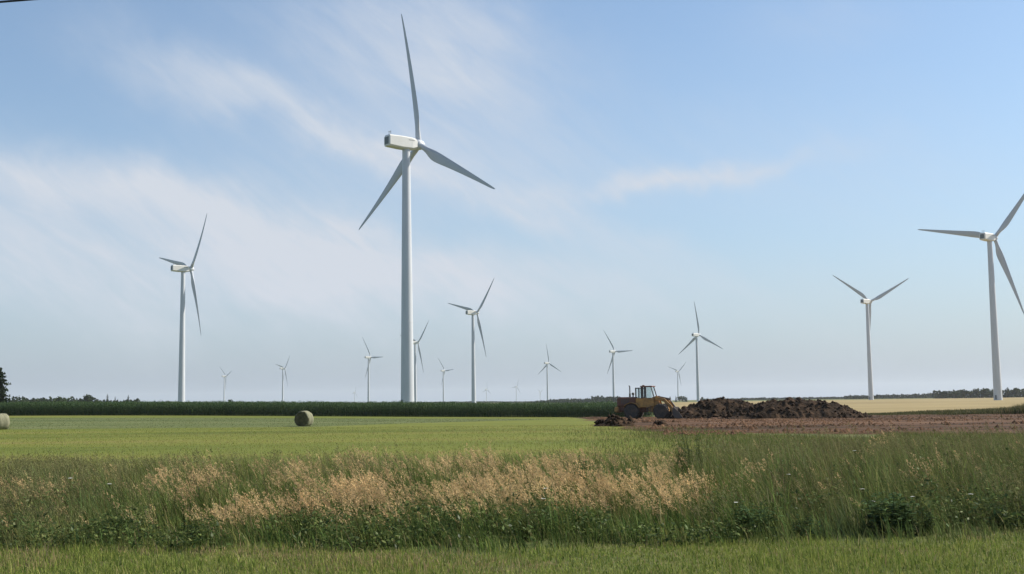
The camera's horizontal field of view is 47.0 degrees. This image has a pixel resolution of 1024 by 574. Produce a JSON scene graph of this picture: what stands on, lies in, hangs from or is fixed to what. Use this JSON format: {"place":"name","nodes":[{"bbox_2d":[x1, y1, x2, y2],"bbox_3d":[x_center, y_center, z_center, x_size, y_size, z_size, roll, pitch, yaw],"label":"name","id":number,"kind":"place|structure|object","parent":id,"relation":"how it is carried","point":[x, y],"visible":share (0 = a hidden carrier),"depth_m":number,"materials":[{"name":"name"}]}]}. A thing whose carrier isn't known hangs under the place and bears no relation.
{"place":"outdoors","nodes":[
{"label":"outdoors","id":0,"kind":"place"},
{"bbox_2d":[0,0,31,2],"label":"overhead cable","id":1,"kind":"object","parent":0,"point":[4,1],"visible":1,"depth_m":15.66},
{"bbox_2d":[0,415,1011,486],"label":"hay field","id":2,"kind":"structure","parent":0,"point":[564,421],"depth_m":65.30,"materials":[{"name":"green plant"}]},
{"bbox_2d":[0,413,9,429],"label":"hay bale","id":3,"kind":"object","parent":2,"relation":"on","point":[4,421],"visible":1,"depth_m":104.85},
{"bbox_2d":[8,418,540,428],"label":"uncut hay strip","id":4,"kind":"object","parent":2,"relation":"attached to","point":[69,423],"visible":0.81,"depth_m":131.02,"materials":[{"name":"green plant"}]},
{"bbox_2d":[9,417,560,428],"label":"standing hay","id":5,"kind":"object","parent":4,"relation":"on","point":[209,419],"visible":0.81,"depth_m":135.95,"materials":[{"name":"green plant"}]},
{"bbox_2d":[294,411,313,425],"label":"hay bale","id":6,"kind":"object","parent":2,"relation":"on","point":[303,418],"visible":0.92,"depth_m":108.02},
{"bbox_2d":[0,397,1023,573],"bbox_3d":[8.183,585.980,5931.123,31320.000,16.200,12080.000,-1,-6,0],"label":"ground","id":7,"kind":"structure","parent":0,"point":[592,563],"depth_m":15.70,"materials":[{"name":"green plant"}]},
{"bbox_2d":[0,367,13,402],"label":"conifer tree","id":8,"kind":"object","parent":7,"relation":"on","point":[3,396],"visible":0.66,"depth_m":288.73,"materials":[{"name":"green plant"}]},
{"bbox_2d":[48,396,66,402],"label":"broadleaf tree","id":9,"kind":"object","parent":7,"relation":"on","point":[56,399],"visible":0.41,"depth_m":755.44,"materials":[{"name":"green plant"}]},
{"bbox_2d":[69,478,70,523],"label":"white wildflower","id":10,"kind":"object","parent":7,"relation":"on","point":[70,497],"visible":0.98,"depth_m":19.25,"materials":[{"name":"green plant"}]},
{"bbox_2d":[81,394,92,401],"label":"broadleaf tree","id":11,"kind":"object","parent":7,"relation":"on","point":[87,397],"visible":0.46,"depth_m":755.93,"materials":[{"name":"green plant"}]},
{"bbox_2d":[95,516,132,540],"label":"leafy weed","id":12,"kind":"object","parent":7,"relation":"on","point":[112,530],"visible":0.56,"depth_m":17.70,"materials":[{"name":"green plant"}]},
{"bbox_2d":[10,396,267,402],"bbox_3d":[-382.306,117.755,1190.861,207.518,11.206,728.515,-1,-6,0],"label":"woods","id":13,"kind":"object","parent":7,"relation":"on","point":[24,399],"visible":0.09,"depth_m":867.28,"materials":[{"name":"green plant"}]},
{"bbox_2d":[160,215,206,401],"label":"wind turbine","id":14,"kind":"object","parent":7,"relation":"on","point":[182,267],"visible":0.9,"depth_m":678.40,"materials":[{"name":"metal"}]},
{"bbox_2d":[179,514,216,542],"bbox_3d":[-4.647,3.548,17.399,0.497,0.441,0.562,-4,-6,30],"label":"leafy weed","id":15,"kind":"object","parent":7,"relation":"on","point":[191,526],"visible":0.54,"depth_m":17.35,"materials":[{"name":"green plant"}]},
{"bbox_2d":[221,369,228,400],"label":"wind turbine","id":16,"kind":"object","parent":7,"relation":"on","point":[224,384],"visible":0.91,"depth_m":3190.95,"materials":[{"name":"metal"}]},
{"bbox_2d":[276,356,289,401],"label":"wind turbine","id":17,"kind":"object","parent":7,"relation":"on","point":[282,368],"visible":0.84,"depth_m":2583.56,"materials":[{"name":"metal"}]},
{"bbox_2d":[0,400,653,417],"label":"corn crop","id":18,"kind":"object","parent":7,"relation":"on","point":[399,409],"visible":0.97,"depth_m":188.10,"materials":[{"name":"green plant"}]},
{"bbox_2d":[362,337,379,401],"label":"wind turbine","id":19,"kind":"object","parent":7,"relation":"on","point":[368,396],"visible":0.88,"depth_m":2022.54,"materials":[{"name":"metal"}]},
{"bbox_2d":[400,323,427,401],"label":"wind turbine","id":20,"kind":"object","parent":7,"relation":"on","point":[415,342],"visible":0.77,"depth_m":1547.82,"materials":[{"name":"metal"}]},
{"bbox_2d":[359,14,494,402],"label":"wind turbine","id":21,"kind":"object","parent":7,"relation":"on","point":[406,145],"visible":0.86,"depth_m":352.26,"materials":[{"name":"metal"}]},
{"bbox_2d":[438,358,452,401],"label":"wind turbine","id":22,"kind":"object","parent":7,"relation":"on","point":[444,370],"visible":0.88,"depth_m":2949.54,"materials":[{"name":"metal"}]},
{"bbox_2d":[436,511,464,531],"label":"leafy weed","id":23,"kind":"object","parent":7,"relation":"on","point":[452,513],"visible":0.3,"depth_m":17.75,"materials":[{"name":"green plant"}]},
{"bbox_2d":[448,279,493,402],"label":"wind turbine","id":24,"kind":"object","parent":7,"relation":"on","point":[470,311],"visible":0.86,"depth_m":1032.48,"materials":[{"name":"metal"}]},
{"bbox_2d":[0,445,1023,551],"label":"leafy cover","id":25,"kind":"object","parent":7,"relation":"on","point":[112,518],"visible":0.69,"depth_m":17.37,"materials":[{"name":"green plant"}]},
{"bbox_2d":[0,421,1023,554],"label":"tall grass","id":26,"kind":"structure","parent":7,"relation":"on","point":[842,524],"depth_m":19.94,"materials":[{"name":"plant"}]},
{"bbox_2d":[0,426,1023,540],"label":"seeding grass","id":27,"kind":"structure","parent":7,"relation":"on","point":[356,488],"depth_m":19.96,"materials":[{"name":"beige plant"}]},
{"bbox_2d":[0,414,1023,540],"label":"flowering stalks","id":28,"kind":"object","parent":7,"relation":"on","point":[65,463],"visible":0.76,"depth_m":24.21,"materials":[{"name":"green plant"}]},
{"bbox_2d":[345,395,740,403],"bbox_3d":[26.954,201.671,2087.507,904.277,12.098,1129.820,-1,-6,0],"label":"woods","id":29,"kind":"object","parent":7,"relation":"on","point":[600,399],"visible":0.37,"depth_m":1709.91,"materials":[{"name":"green plant"}]},
{"bbox_2d":[540,345,560,399],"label":"wind turbine","id":30,"kind":"object","parent":7,"relation":"on","point":[546,363],"visible":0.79,"depth_m":2398.43,"materials":[{"name":"metal"}]},
{"bbox_2d":[549,454,600,490],"bbox_3d":[1.290,3.846,23.761,0.993,0.915,0.921,-6,-7,41],"label":"leafy weed","id":31,"kind":"object","parent":7,"relation":"on","point":[586,469],"visible":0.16,"depth_m":23.59,"materials":[{"name":"green plant"}]},
{"bbox_2d":[604,331,632,395],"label":"wind turbine","id":32,"kind":"object","parent":7,"relation":"on","point":[613,351],"visible":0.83,"depth_m":1871.63,"materials":[{"name":"metal"}]},
{"bbox_2d":[611,462,641,483],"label":"leafy weed","id":33,"kind":"object","parent":7,"relation":"on","point":[623,471],"visible":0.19,"depth_m":24.68,"materials":[{"name":"green plant"}]},
{"bbox_2d":[670,362,685,396],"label":"wind turbine","id":34,"kind":"object","parent":7,"relation":"on","point":[677,371],"visible":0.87,"depth_m":3271.38,"materials":[{"name":"metal"}]},
{"bbox_2d":[676,396,686,401],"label":"broadleaf tree","id":35,"kind":"object","parent":7,"relation":"on","point":[683,399],"visible":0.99,"depth_m":1359.17,"materials":[{"name":"green plant"}]},
{"bbox_2d":[671,432,711,476],"bbox_3d":[4.024,3.920,26.733,0.841,1.267,0.929,-6,-8,43],"label":"tall weed","id":36,"kind":"object","parent":7,"relation":"on","point":[698,449],"visible":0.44,"depth_m":26.73,"materials":[{"name":"green plant"}]},
{"bbox_2d":[679,303,722,401],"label":"wind turbine","id":37,"kind":"object","parent":7,"relation":"on","point":[697,366],"visible":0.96,"depth_m":1417.44,"materials":[{"name":"metal"}]},
{"bbox_2d":[702,488,737,516],"bbox_3d":[3.429,3.560,19.267,0.703,0.555,0.620,-1,-6,0],"label":"leafy weed","id":38,"kind":"object","parent":7,"relation":"on","point":[716,503],"visible":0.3,"depth_m":19.15,"materials":[{"name":"green plant"}]},
{"bbox_2d":[731,500,784,536],"bbox_3d":[3.556,3.365,17.172,0.683,0.532,0.672,3,-7,-36],"label":"leafy weed","id":39,"kind":"object","parent":7,"relation":"on","point":[741,510],"visible":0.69,"depth_m":17.10,"materials":[{"name":"green plant"}]},
{"bbox_2d":[757,460,793,486],"bbox_3d":[5.212,3.802,23.209,0.866,0.786,0.768,-1,-6,0],"label":"leafy weed","id":40,"kind":"object","parent":7,"relation":"on","point":[778,472],"visible":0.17,"depth_m":23.13,"materials":[{"name":"green plant"}]},
{"bbox_2d":[582,413,1023,434],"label":"bare earth","id":41,"kind":"structure","parent":7,"relation":"attached to","point":[903,423],"depth_m":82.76,"materials":[{"name":"brown soil"}]},
{"bbox_2d":[594,413,635,426],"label":"soil pile","id":42,"kind":"object","parent":41,"relation":"on","point":[613,419],"visible":0.85,"depth_m":94.05,"materials":[{"name":"brown soil"}]},
{"bbox_2d":[615,385,682,418],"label":"wheel loader","id":43,"kind":"object","parent":41,"relation":"on","point":[635,407],"visible":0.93,"depth_m":153.03,"materials":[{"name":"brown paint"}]},
{"bbox_2d":[652,420,671,425],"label":"soil pile","id":44,"kind":"object","parent":41,"relation":"on","point":[660,422],"visible":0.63,"depth_m":93.11,"materials":[{"name":"brown soil"}]},
{"bbox_2d":[670,396,754,418],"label":"soil heap","id":45,"kind":"object","parent":41,"relation":"on","point":[720,407],"visible":0.51,"depth_m":153.03,"materials":[{"name":"soil"}]},
{"bbox_2d":[718,397,876,418],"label":"soil heap","id":46,"kind":"object","parent":41,"relation":"on","point":[791,407],"visible":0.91,"depth_m":146.43,"materials":[{"name":"brown soil"}]},
{"bbox_2d":[790,514,822,537],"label":"leafy weed","id":47,"kind":"object","parent":7,"relation":"on","point":[800,526],"visible":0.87,"depth_m":16.81,"materials":[{"name":"green plant"}]},
{"bbox_2d":[843,460,870,484],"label":"leafy weed","id":48,"kind":"object","parent":7,"relation":"on","point":[854,469],"visible":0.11,"depth_m":23.75,"materials":[{"name":"green plant"}]},
{"bbox_2d":[860,490,918,534],"bbox_3d":[5.500,3.291,17.140,0.875,0.622,0.793,-5,-7,38],"label":"leafy weed","id":49,"kind":"object","parent":7,"relation":"on","point":[878,515],"visible":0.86,"depth_m":17.04,"materials":[{"name":"green plant"}]},
{"bbox_2d":[901,507,934,534],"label":"leafy weed","id":50,"kind":"object","parent":7,"relation":"on","point":[927,526],"visible":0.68,"depth_m":17.03,"materials":[{"name":"green plant"}]},
{"bbox_2d":[924,452,962,481],"bbox_3d":[8.853,3.821,24.223,0.832,0.844,0.926,-1,-6,0],"label":"leafy weed","id":51,"kind":"object","parent":7,"relation":"on","point":[947,464],"visible":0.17,"depth_m":24.35,"materials":[{"name":"green plant"}]},
{"bbox_2d":[947,391,962,397],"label":"broadleaf tree","id":52,"kind":"object","parent":7,"relation":"on","point":[954,394],"visible":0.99,"depth_m":1167.53,"materials":[{"name":"green plant"}]},
{"bbox_2d":[959,389,972,397],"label":"broadleaf tree","id":53,"kind":"object","parent":7,"relation":"on","point":[964,392],"visible":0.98,"depth_m":1172.89,"materials":[{"name":"green plant"}]},
{"bbox_2d":[972,388,981,397],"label":"broadleaf tree","id":54,"kind":"object","parent":7,"relation":"on","point":[976,391],"visible":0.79,"depth_m":1203.12,"materials":[{"name":"green plant"}]},
{"bbox_2d":[978,388,989,397],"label":"broadleaf tree","id":55,"kind":"object","parent":7,"relation":"on","point":[984,392],"visible":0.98,"depth_m":1183.81,"materials":[{"name":"green plant"}]},
{"bbox_2d":[985,388,992,396],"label":"broadleaf tree","id":56,"kind":"object","parent":7,"relation":"on","point":[991,392],"visible":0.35,"depth_m":1219.57,"materials":[{"name":"green plant"}]},
{"bbox_2d":[984,504,1023,530],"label":"leafy weed","id":57,"kind":"object","parent":7,"relation":"on","point":[996,515],"visible":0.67,"depth_m":17.54,"materials":[{"name":"green plant"}]},
{"bbox_2d":[1004,387,1011,397],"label":"conifer tree","id":58,"kind":"object","parent":7,"relation":"on","point":[1006,395],"visible":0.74,"depth_m":1214.02,"materials":[{"name":"green plant"}]},
{"bbox_2d":[1006,388,1020,396],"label":"broadleaf tree","id":59,"kind":"object","parent":7,"relation":"on","point":[1015,391],"visible":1,"depth_m":1158.96,"materials":[{"name":"green plant"}]},
{"bbox_2d":[0,0,1023,403],"label":"sky","id":60,"kind":"structure","parent":0,"point":[645,162],"materials":[{"name":"blue"}]},
{"bbox_2d":[516,423,1023,463],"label":"rough grass","id":61,"kind":"structure","parent":0,"point":[713,434],"depth_m":55.57,"materials":[{"name":"green plant"}]},
{"bbox_2d":[662,397,1023,412],"bbox_3d":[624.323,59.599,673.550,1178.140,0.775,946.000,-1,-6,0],"label":"wheat field","id":62,"kind":"structure","parent":0,"point":[883,405],"depth_m":381.93,"materials":[{"name":"beige plant"}]},
{"bbox_2d":[833,275,908,399],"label":"wind turbine","id":63,"kind":"object","parent":62,"relation":"on","point":[866,301],"visible":0.92,"depth_m":954.29,"materials":[{"name":"metal"}]},
{"bbox_2d":[741,389,1022,399],"bbox_3d":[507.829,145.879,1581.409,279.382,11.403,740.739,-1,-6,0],"label":"woods","id":64,"kind":"object","parent":62,"relation":"on","point":[935,394],"visible":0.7,"depth_m":1613.53,"materials":[{"name":"green plant"}]},
{"bbox_2d":[918,194,1023,399],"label":"wind turbine","id":65,"kind":"object","parent":62,"relation":"on","point":[989,238],"visible":0.88,"depth_m":574.94,"materials":[{"name":"metal"}]},
{"bbox_2d":[867,402,1023,414],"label":"weedy bank","id":66,"kind":"structure","parent":0,"point":[1017,409],"depth_m":181.45,"materials":[{"name":"green plant"}]}
]}

